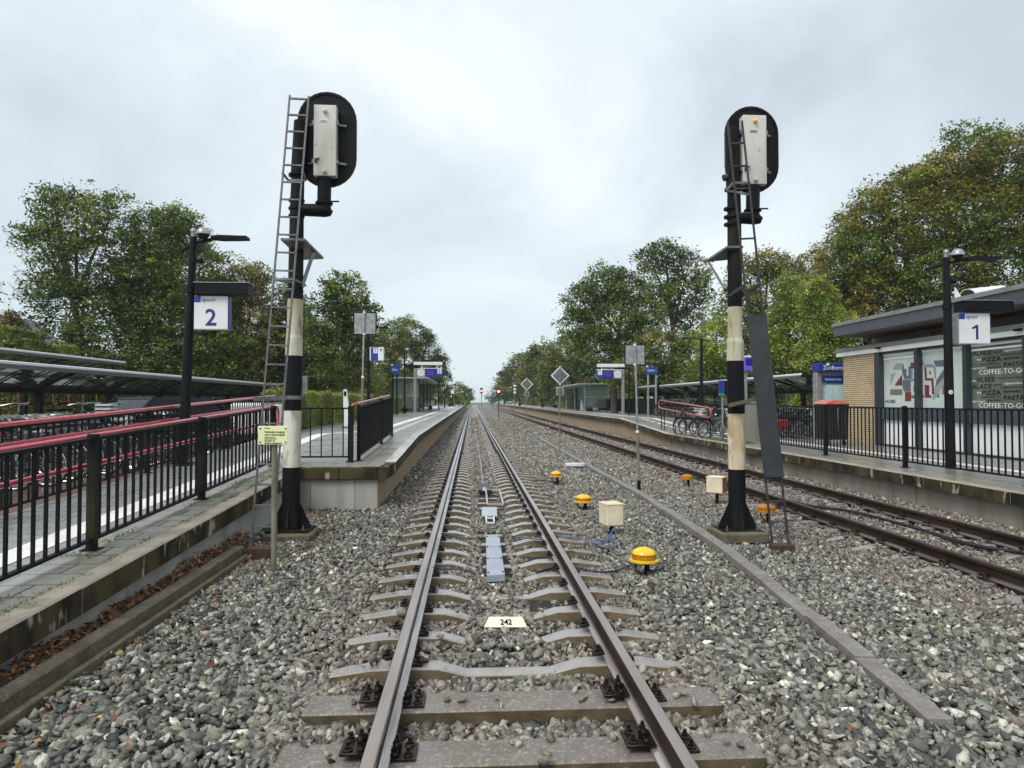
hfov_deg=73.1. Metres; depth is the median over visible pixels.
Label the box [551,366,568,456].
track sign
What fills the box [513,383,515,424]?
marker board
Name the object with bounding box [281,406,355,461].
railing
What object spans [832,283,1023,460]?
snack building
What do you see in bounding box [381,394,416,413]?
hedge
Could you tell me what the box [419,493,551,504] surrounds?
sleeper
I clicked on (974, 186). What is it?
tree
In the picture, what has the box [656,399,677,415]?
bicycle
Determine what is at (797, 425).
bicycle
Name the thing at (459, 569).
cable
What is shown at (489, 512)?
balise
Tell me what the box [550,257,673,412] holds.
tree
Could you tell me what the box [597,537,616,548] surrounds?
cable
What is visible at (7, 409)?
hedge
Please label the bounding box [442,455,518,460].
sleeper
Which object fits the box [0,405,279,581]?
railing
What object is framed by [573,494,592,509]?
track box
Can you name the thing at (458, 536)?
cable
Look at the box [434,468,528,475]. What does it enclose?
sleeper
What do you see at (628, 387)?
lamp post
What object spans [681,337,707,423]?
lamp post
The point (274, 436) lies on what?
warning sign
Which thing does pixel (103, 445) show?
bicycle
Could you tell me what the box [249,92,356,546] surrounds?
railway signal
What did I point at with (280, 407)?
parked van
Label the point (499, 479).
sleeper
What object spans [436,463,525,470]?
sleeper
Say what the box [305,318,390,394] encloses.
tree
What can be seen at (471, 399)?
tree
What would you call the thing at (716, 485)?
cable box
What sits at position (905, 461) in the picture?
railing
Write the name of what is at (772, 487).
sleeper
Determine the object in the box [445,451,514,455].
sleeper
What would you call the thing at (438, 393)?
lamp post
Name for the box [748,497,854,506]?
sleeper
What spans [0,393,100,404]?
bicycle rack
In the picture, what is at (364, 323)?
track sign
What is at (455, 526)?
sleeper
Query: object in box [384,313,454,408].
tree
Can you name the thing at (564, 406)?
hedge
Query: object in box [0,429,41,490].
bicycle
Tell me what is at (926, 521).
sleeper
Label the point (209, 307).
lamp post
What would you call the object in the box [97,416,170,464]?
bicycle
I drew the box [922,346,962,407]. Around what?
window
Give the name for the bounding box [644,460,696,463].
sleeper
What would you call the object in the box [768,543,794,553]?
footing block
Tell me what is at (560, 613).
sleeper
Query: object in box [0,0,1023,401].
sky
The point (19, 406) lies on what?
bicycle
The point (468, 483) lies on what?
sleeper
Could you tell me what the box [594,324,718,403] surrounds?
tree
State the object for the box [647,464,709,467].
sleeper
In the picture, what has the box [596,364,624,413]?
departures gantry
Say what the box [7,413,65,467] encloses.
bicycle
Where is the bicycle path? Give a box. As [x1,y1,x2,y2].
[0,444,230,516]
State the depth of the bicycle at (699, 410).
28.06 m
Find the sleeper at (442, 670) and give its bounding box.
[329,644,683,681]
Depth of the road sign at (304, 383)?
21.21 m
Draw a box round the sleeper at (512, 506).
[416,498,555,509]
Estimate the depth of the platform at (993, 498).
15.38 m
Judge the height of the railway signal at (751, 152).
6.377 m
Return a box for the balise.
[482,507,496,523]
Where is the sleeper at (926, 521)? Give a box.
[809,519,945,532]
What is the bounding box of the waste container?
[813,400,849,445]
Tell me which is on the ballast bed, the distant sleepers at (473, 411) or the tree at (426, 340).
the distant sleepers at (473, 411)
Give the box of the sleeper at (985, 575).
[953,571,1010,588]
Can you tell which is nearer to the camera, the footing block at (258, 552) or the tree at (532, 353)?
the footing block at (258, 552)
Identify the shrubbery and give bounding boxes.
[14,326,436,411]
[528,341,869,411]
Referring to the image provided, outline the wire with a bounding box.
[476,436,483,482]
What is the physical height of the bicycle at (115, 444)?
1.116 m
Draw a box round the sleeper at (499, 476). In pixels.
[432,470,531,478]
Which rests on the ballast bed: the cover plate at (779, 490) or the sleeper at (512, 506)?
the sleeper at (512, 506)
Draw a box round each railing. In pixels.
[0,395,275,510]
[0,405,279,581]
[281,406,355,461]
[351,395,394,460]
[598,398,660,414]
[776,405,1023,486]
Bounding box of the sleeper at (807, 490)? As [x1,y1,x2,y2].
[725,489,819,496]
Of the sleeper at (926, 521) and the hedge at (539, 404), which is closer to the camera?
the sleeper at (926, 521)
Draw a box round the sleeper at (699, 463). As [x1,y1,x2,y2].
[646,462,703,465]
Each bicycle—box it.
[0,403,43,459]
[0,414,27,472]
[0,415,86,479]
[0,416,86,483]
[0,417,66,486]
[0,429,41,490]
[0,457,17,492]
[3,415,105,476]
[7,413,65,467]
[8,413,73,462]
[9,413,79,450]
[25,415,121,474]
[34,414,121,472]
[45,402,104,450]
[61,402,117,429]
[62,414,144,469]
[70,413,144,467]
[85,402,124,410]
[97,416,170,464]
[102,417,172,463]
[105,414,178,461]
[111,414,189,459]
[139,412,194,457]
[151,411,209,456]
[158,413,225,452]
[159,411,218,453]
[208,421,234,449]
[653,399,678,415]
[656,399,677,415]
[667,399,690,416]
[669,399,691,417]
[672,407,706,434]
[674,399,696,415]
[678,408,725,435]
[680,398,704,417]
[683,398,712,417]
[686,399,714,416]
[688,400,718,420]
[688,409,727,436]
[693,400,723,420]
[697,408,727,438]
[708,403,726,422]
[715,406,727,426]
[779,408,811,435]
[779,408,811,436]
[780,408,811,435]
[785,409,811,437]
[789,410,811,438]
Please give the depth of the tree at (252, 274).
40.73 m
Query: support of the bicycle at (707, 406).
on the platform at (993, 498)
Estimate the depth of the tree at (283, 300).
42.54 m
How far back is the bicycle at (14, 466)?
9.90 m
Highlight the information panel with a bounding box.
[812,363,843,439]
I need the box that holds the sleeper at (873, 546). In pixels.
[853,535,1010,549]
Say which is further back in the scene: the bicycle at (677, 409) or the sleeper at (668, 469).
the bicycle at (677, 409)
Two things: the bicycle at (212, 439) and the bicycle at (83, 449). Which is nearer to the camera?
the bicycle at (83, 449)
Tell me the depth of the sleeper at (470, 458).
23.12 m
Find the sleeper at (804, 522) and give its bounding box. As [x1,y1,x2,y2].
[789,513,920,524]
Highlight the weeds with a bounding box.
[0,471,280,616]
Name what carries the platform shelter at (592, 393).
on the platform at (993, 498)
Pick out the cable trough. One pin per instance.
(920, 705)
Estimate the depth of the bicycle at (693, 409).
37.87 m
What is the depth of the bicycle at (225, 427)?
18.56 m
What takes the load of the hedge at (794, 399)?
on the terrain
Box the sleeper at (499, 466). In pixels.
[437,462,523,468]
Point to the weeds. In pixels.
(80, 553)
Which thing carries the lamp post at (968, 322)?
on the platform at (993, 498)
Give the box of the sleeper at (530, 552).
[392,540,592,558]
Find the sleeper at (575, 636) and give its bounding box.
[345,617,658,649]
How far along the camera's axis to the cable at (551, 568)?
7.63 m
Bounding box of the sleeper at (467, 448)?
[447,446,509,449]
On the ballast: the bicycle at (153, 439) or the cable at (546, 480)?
the cable at (546, 480)
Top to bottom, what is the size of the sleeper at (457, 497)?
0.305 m
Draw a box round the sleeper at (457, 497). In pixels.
[421,489,547,499]
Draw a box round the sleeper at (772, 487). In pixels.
[703,482,793,489]
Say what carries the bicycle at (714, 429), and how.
on the platform at (993, 498)
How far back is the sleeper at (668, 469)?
19.47 m
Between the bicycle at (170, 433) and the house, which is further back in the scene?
the house
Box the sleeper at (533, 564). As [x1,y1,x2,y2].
[385,550,601,570]
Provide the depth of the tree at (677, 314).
62.66 m
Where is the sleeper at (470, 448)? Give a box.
[448,445,504,448]
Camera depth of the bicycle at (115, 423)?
13.51 m
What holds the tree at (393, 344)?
on the terrain
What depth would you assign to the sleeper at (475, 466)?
20.62 m
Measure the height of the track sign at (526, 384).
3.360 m
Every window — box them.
[883,351,913,407]
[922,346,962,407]
[971,339,1022,408]
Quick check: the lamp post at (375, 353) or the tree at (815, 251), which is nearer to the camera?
the lamp post at (375, 353)
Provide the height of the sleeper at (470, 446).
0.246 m
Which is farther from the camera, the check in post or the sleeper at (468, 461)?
the check in post
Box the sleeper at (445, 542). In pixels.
[397,530,584,547]
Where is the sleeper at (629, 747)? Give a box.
[272,720,765,767]
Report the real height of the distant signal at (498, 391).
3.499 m
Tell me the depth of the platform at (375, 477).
8.05 m
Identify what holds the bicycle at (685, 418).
on the platform at (993, 498)
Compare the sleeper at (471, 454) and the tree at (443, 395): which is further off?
the tree at (443, 395)
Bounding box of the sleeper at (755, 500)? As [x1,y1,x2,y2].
[746,493,836,501]
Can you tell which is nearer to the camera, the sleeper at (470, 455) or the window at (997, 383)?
the window at (997, 383)
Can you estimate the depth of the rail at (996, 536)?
12.29 m
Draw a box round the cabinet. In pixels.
[745,402,759,442]
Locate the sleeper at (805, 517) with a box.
[773,507,895,518]
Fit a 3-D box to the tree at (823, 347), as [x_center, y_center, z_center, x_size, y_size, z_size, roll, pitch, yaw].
[16.907,-1.830,37.026,4.444,8.469,3.490,-1,-2,23]
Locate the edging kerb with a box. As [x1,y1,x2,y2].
[0,546,248,738]
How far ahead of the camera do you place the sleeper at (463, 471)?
18.74 m
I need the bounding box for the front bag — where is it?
[779,419,787,428]
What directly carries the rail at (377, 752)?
on the sleeper at (629, 747)
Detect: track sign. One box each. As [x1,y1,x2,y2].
[353,310,376,404]
[521,378,532,433]
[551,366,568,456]
[624,342,644,489]
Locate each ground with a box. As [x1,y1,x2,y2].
[1,485,1023,767]
[301,402,662,467]
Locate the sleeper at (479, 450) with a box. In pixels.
[447,447,510,450]
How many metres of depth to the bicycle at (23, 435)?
12.95 m
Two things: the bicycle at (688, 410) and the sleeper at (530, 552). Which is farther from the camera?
the bicycle at (688, 410)
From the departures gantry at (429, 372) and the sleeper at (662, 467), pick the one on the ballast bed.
the sleeper at (662, 467)
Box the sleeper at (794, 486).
[727,485,807,492]
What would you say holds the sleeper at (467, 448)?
on the ballast bed
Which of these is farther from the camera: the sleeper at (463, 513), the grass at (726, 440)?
the grass at (726, 440)
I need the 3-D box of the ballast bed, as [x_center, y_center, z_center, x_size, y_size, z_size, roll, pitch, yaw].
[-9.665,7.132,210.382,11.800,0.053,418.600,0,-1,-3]
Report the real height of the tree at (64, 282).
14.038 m
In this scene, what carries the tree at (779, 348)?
on the terrain
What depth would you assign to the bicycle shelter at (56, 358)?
26.09 m
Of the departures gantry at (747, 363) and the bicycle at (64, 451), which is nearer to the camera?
the bicycle at (64, 451)
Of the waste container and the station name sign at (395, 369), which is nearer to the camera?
the waste container
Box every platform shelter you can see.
[391,377,437,411]
[554,383,608,411]
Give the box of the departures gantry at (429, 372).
[412,362,441,412]
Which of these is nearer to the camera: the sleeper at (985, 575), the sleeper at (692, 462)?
the sleeper at (985, 575)
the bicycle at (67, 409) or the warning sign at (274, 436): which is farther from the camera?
the bicycle at (67, 409)
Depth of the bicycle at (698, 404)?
36.79 m
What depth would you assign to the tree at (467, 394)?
148.92 m
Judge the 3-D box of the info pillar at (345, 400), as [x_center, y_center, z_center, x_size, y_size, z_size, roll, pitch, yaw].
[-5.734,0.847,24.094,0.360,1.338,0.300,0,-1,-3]
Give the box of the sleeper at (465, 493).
[423,485,544,495]
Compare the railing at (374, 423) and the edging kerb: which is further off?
the railing at (374, 423)
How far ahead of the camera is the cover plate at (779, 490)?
14.81 m
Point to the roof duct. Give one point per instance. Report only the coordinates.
(969, 291)
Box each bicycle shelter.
[0,347,126,434]
[0,360,280,433]
[617,385,683,404]
[659,373,812,415]
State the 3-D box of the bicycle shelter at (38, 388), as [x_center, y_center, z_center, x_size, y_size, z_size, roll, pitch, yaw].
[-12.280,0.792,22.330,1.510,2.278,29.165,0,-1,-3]
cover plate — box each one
[486,535,504,581]
[768,487,791,493]
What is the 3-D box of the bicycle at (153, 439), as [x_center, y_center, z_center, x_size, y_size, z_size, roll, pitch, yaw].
[-8.108,1.190,15.373,1.826,1.116,0.634,0,-3,-4]
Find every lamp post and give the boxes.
[171,227,254,463]
[367,326,388,402]
[401,348,418,413]
[436,381,440,409]
[451,387,456,406]
[569,375,579,409]
[614,367,633,414]
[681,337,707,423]
[924,249,1015,468]
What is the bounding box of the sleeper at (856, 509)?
[775,502,874,512]
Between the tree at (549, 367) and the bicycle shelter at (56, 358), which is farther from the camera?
the tree at (549, 367)
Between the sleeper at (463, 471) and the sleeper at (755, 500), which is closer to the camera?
the sleeper at (755, 500)
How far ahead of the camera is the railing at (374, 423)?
15.28 m
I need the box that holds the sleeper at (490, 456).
[444,452,515,457]
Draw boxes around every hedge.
[0,325,80,414]
[0,388,245,435]
[261,381,384,429]
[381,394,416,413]
[521,398,558,406]
[558,391,585,408]
[669,374,812,414]
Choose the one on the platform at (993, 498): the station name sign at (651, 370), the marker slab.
the station name sign at (651, 370)
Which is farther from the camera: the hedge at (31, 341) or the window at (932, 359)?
the hedge at (31, 341)
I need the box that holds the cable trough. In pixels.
[538,437,953,727]
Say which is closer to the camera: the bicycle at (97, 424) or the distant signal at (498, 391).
the bicycle at (97, 424)
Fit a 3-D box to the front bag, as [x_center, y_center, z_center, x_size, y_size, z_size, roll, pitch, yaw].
[9.853,1.473,25.486,0.620,0.340,0.360,1,-1,-21]
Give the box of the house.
[0,315,65,357]
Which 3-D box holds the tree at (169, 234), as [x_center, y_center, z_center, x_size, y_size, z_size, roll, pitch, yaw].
[-19.187,-4.100,39.986,9.506,13.163,6.167,0,-1,-3]
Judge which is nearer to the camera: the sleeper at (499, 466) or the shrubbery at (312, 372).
the sleeper at (499, 466)
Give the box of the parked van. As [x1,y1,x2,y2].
[231,403,281,444]
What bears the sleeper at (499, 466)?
on the ballast bed
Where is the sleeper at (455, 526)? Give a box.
[406,515,570,529]
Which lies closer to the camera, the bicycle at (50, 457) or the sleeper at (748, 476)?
the bicycle at (50, 457)
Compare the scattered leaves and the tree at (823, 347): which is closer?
the scattered leaves
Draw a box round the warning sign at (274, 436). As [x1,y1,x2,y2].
[258,426,287,571]
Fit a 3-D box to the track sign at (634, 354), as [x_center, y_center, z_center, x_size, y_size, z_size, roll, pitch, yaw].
[2.749,0.719,15.373,0.473,3.313,0.083,0,-1,-3]
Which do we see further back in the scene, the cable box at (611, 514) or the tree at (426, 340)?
the tree at (426, 340)
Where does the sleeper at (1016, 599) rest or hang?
on the ballast bed
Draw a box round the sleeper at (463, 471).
[435,466,527,473]
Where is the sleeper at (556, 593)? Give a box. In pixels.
[369,577,624,602]
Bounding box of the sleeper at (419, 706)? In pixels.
[300,674,722,726]
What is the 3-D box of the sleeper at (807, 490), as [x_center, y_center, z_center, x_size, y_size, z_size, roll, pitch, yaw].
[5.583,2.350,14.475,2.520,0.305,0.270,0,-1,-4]
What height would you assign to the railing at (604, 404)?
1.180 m
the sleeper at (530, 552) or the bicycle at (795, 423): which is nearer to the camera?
the sleeper at (530, 552)
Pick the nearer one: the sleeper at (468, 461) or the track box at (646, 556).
the track box at (646, 556)
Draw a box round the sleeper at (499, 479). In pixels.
[431,473,533,481]
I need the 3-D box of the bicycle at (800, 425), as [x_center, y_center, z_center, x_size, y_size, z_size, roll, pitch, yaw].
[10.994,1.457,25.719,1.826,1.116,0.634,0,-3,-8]
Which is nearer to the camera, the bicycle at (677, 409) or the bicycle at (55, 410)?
the bicycle at (55, 410)
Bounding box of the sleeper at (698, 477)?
[692,476,770,482]
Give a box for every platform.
[0,404,465,686]
[499,404,1023,530]
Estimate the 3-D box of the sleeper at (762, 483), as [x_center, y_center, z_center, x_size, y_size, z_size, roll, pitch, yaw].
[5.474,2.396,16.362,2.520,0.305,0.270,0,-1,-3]
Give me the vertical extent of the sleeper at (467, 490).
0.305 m
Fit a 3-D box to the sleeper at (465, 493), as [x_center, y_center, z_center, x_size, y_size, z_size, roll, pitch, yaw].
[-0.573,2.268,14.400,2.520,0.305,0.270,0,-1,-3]
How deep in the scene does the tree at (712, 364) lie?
44.44 m
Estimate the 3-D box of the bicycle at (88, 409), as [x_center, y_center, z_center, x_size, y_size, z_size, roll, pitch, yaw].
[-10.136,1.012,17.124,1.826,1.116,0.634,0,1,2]
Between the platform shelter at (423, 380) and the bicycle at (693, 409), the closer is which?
the bicycle at (693, 409)
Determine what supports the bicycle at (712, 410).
on the platform at (993, 498)
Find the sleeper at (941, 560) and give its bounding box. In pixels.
[919,557,968,573]
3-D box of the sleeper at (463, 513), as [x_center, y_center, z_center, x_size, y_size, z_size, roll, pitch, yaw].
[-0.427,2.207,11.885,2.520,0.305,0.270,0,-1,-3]
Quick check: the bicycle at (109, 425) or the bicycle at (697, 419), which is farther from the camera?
the bicycle at (697, 419)
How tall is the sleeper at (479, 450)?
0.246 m
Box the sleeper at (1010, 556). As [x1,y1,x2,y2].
[881,545,1023,560]
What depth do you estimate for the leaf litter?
5.90 m
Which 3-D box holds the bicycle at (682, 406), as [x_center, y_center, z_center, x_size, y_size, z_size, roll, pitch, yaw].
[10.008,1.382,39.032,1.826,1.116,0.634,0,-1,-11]
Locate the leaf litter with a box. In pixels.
[0,531,253,687]
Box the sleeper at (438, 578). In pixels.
[378,563,612,585]
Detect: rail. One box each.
[359,404,475,767]
[476,404,698,767]
[487,404,1023,591]
[490,404,1023,550]
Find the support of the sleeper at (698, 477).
on the ballast bed
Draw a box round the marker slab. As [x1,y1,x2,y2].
[565,463,584,465]
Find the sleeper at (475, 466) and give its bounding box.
[438,460,522,466]
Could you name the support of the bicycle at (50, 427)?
on the bicycle path
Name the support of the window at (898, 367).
in the snack building
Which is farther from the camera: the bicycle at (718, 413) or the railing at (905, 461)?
the bicycle at (718, 413)
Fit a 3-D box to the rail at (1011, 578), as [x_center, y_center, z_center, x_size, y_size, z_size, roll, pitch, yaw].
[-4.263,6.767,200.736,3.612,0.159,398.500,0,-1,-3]
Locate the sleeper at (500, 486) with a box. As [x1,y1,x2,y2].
[427,479,538,487]
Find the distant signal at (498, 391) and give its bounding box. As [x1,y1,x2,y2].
[497,389,500,416]
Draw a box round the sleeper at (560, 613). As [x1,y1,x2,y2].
[359,595,641,623]
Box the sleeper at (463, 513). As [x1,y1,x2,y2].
[413,503,560,515]
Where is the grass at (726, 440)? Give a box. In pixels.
[708,437,759,443]
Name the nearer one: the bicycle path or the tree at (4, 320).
the bicycle path
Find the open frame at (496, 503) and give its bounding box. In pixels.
[485,489,504,505]
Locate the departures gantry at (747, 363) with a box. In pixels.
[744,356,752,398]
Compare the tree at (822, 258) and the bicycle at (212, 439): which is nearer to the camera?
the bicycle at (212, 439)
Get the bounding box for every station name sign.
[391,364,399,414]
[646,366,657,415]
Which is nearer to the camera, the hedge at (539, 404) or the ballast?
the ballast
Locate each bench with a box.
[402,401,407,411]
[587,401,592,410]
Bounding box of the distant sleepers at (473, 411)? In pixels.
[465,405,521,414]
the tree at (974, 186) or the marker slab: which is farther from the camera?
the tree at (974, 186)
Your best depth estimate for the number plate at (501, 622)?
5.81 m
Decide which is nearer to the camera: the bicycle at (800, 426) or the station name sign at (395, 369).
the bicycle at (800, 426)
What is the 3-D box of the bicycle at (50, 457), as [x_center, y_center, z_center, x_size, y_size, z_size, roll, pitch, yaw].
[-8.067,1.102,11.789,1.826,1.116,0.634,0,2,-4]
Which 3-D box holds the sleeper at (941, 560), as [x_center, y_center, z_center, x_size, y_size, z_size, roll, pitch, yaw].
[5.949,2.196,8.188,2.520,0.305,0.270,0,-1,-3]
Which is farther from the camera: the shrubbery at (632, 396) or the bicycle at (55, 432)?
the shrubbery at (632, 396)
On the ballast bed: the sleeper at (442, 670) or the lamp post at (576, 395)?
the sleeper at (442, 670)
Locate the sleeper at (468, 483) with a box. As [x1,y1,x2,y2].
[429,476,535,484]
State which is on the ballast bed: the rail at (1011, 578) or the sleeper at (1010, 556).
the sleeper at (1010, 556)
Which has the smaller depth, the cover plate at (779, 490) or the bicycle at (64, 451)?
the bicycle at (64, 451)
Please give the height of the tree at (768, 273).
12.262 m
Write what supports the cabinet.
on the platform at (993, 498)
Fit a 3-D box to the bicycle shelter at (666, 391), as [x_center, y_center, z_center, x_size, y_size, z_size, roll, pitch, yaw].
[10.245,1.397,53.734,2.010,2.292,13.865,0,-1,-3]
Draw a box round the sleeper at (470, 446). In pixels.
[448,443,504,446]
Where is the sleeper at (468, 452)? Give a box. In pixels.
[445,450,512,453]
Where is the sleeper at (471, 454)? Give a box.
[445,451,511,454]
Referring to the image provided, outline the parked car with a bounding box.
[59,397,225,454]
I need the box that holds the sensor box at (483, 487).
[478,483,491,492]
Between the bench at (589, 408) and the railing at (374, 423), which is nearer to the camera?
the railing at (374, 423)
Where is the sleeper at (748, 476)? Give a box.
[694,475,759,480]
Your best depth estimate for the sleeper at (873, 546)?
9.39 m
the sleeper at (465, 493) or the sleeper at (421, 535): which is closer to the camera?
the sleeper at (421, 535)
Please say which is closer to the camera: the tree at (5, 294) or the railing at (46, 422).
the railing at (46, 422)
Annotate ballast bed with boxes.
[403,404,708,485]
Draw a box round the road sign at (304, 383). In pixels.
[302,376,307,391]
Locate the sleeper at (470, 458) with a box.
[442,454,516,459]
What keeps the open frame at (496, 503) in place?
on the ballast
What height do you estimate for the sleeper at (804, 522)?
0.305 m
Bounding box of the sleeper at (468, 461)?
[440,456,519,462]
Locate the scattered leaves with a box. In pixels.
[0,494,1023,767]
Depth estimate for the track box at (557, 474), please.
15.87 m
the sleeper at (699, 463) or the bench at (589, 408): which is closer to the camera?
the sleeper at (699, 463)
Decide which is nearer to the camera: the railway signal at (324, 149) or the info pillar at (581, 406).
the railway signal at (324, 149)
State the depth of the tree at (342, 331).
39.14 m
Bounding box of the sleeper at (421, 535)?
[402,522,576,538]
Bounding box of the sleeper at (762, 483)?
[697,479,778,485]
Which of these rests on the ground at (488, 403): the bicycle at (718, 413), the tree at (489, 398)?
the tree at (489, 398)
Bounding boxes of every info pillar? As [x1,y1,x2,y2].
[341,389,348,427]
[580,398,583,410]
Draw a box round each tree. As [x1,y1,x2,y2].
[0,281,11,313]
[0,308,36,410]
[1,178,180,412]
[97,197,264,397]
[195,254,284,402]
[243,276,333,401]
[303,267,392,392]
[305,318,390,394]
[358,316,413,408]
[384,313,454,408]
[384,366,451,405]
[439,386,466,406]
[448,381,474,407]
[462,388,475,405]
[482,393,500,404]
[487,370,521,403]
[491,352,534,405]
[509,335,567,406]
[524,333,620,408]
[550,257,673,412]
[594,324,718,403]
[628,234,718,403]
[676,307,752,404]
[696,243,811,376]
[747,269,814,409]
[784,272,871,377]
[788,240,841,400]
[805,210,897,362]
[818,155,954,343]
[881,117,1023,305]
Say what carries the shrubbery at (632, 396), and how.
on the terrain
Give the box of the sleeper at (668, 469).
[666,468,726,471]
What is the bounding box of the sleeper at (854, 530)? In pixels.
[827,527,978,540]
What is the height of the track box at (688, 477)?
0.339 m
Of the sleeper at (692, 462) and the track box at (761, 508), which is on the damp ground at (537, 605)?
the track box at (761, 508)
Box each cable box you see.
[598,501,623,533]
[706,475,726,503]
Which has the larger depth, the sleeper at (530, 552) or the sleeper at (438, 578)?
the sleeper at (530, 552)
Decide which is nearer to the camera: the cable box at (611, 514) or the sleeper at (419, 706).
the sleeper at (419, 706)
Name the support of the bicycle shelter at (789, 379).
on the platform at (993, 498)
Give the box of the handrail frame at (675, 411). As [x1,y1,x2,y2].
[658,400,711,438]
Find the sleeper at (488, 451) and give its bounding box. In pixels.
[446,448,511,451]
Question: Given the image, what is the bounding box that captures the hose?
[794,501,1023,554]
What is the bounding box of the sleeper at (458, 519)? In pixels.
[410,509,565,522]
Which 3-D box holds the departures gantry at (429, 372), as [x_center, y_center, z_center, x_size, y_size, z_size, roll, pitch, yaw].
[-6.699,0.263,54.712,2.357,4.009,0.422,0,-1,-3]
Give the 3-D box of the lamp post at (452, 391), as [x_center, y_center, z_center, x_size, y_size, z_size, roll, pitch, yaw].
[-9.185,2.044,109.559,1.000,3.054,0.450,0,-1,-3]
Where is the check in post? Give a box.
[718,380,726,439]
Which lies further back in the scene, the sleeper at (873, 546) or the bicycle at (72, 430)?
the bicycle at (72, 430)
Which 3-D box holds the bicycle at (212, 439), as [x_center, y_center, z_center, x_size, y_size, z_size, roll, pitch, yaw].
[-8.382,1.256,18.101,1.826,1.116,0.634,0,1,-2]
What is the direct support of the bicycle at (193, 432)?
on the bicycle path
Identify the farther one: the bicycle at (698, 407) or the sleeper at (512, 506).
the bicycle at (698, 407)
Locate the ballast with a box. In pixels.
[0,417,1023,767]
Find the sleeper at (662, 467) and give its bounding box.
[658,466,718,469]
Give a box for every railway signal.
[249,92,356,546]
[706,106,789,543]
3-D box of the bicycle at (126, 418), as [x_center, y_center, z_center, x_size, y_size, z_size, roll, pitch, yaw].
[-8.232,1.200,15.822,1.826,1.116,0.634,0,1,-7]
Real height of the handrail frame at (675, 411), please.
1.433 m
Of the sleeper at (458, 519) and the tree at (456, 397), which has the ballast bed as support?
the sleeper at (458, 519)
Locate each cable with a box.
[434,567,506,574]
[441,533,472,539]
[511,528,613,543]
[532,479,562,481]
[535,563,662,573]
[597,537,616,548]
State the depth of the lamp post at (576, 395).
74.49 m
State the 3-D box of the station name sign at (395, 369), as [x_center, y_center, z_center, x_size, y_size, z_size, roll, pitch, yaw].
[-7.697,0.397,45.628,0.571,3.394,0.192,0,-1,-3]
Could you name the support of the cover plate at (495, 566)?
on the ballast
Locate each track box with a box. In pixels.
[549,471,562,484]
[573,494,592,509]
[628,547,659,575]
[680,474,693,485]
[755,504,777,522]
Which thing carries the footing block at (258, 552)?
on the damp ground at (537, 605)
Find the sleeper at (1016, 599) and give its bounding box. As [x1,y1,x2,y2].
[992,589,1023,603]
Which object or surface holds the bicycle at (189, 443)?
on the bicycle path
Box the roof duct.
[954,285,1005,297]
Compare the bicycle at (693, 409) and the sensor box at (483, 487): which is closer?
the sensor box at (483, 487)
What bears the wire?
on the ballast
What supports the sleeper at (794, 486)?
on the ballast bed
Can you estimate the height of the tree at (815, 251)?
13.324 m
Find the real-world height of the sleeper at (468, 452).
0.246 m
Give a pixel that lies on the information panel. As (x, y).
(827, 381)
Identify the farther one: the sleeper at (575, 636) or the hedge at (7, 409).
the hedge at (7, 409)
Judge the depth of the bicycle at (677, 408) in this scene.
40.90 m
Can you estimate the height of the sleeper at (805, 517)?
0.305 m
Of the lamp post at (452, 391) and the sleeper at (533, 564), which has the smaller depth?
the sleeper at (533, 564)
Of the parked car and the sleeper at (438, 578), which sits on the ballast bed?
the sleeper at (438, 578)
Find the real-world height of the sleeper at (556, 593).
0.305 m
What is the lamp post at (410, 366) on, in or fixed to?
on the platform at (375, 477)
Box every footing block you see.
[246,546,270,560]
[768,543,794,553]
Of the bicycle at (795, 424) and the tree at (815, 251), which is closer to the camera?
the bicycle at (795, 424)
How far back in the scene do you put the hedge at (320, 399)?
26.07 m
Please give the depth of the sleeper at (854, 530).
10.02 m
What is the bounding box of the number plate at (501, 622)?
[484,617,526,627]
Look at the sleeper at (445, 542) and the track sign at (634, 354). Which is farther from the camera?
the track sign at (634, 354)
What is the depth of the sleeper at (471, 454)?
25.02 m
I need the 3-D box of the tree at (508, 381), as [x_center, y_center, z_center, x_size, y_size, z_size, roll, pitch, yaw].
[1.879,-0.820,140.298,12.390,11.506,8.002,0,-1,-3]
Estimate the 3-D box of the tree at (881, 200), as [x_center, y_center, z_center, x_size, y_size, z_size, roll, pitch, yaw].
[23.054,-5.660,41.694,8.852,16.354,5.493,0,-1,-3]
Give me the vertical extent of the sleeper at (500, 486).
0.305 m
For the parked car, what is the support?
on the bicycle path
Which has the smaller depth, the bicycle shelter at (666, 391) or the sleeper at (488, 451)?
the sleeper at (488, 451)
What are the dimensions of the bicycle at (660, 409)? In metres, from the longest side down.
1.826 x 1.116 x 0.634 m
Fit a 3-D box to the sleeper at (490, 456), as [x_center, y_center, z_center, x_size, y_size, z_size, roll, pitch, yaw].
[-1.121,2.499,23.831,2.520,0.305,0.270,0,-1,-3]
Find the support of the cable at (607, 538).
on the ballast
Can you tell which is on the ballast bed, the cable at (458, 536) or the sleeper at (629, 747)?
the sleeper at (629, 747)
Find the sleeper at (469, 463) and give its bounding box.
[439,458,520,464]
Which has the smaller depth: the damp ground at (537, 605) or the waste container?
the damp ground at (537, 605)
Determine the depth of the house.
45.25 m
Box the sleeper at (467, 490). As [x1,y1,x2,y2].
[425,482,541,491]
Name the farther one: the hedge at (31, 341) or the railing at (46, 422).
the hedge at (31, 341)
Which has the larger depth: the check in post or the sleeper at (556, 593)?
the check in post

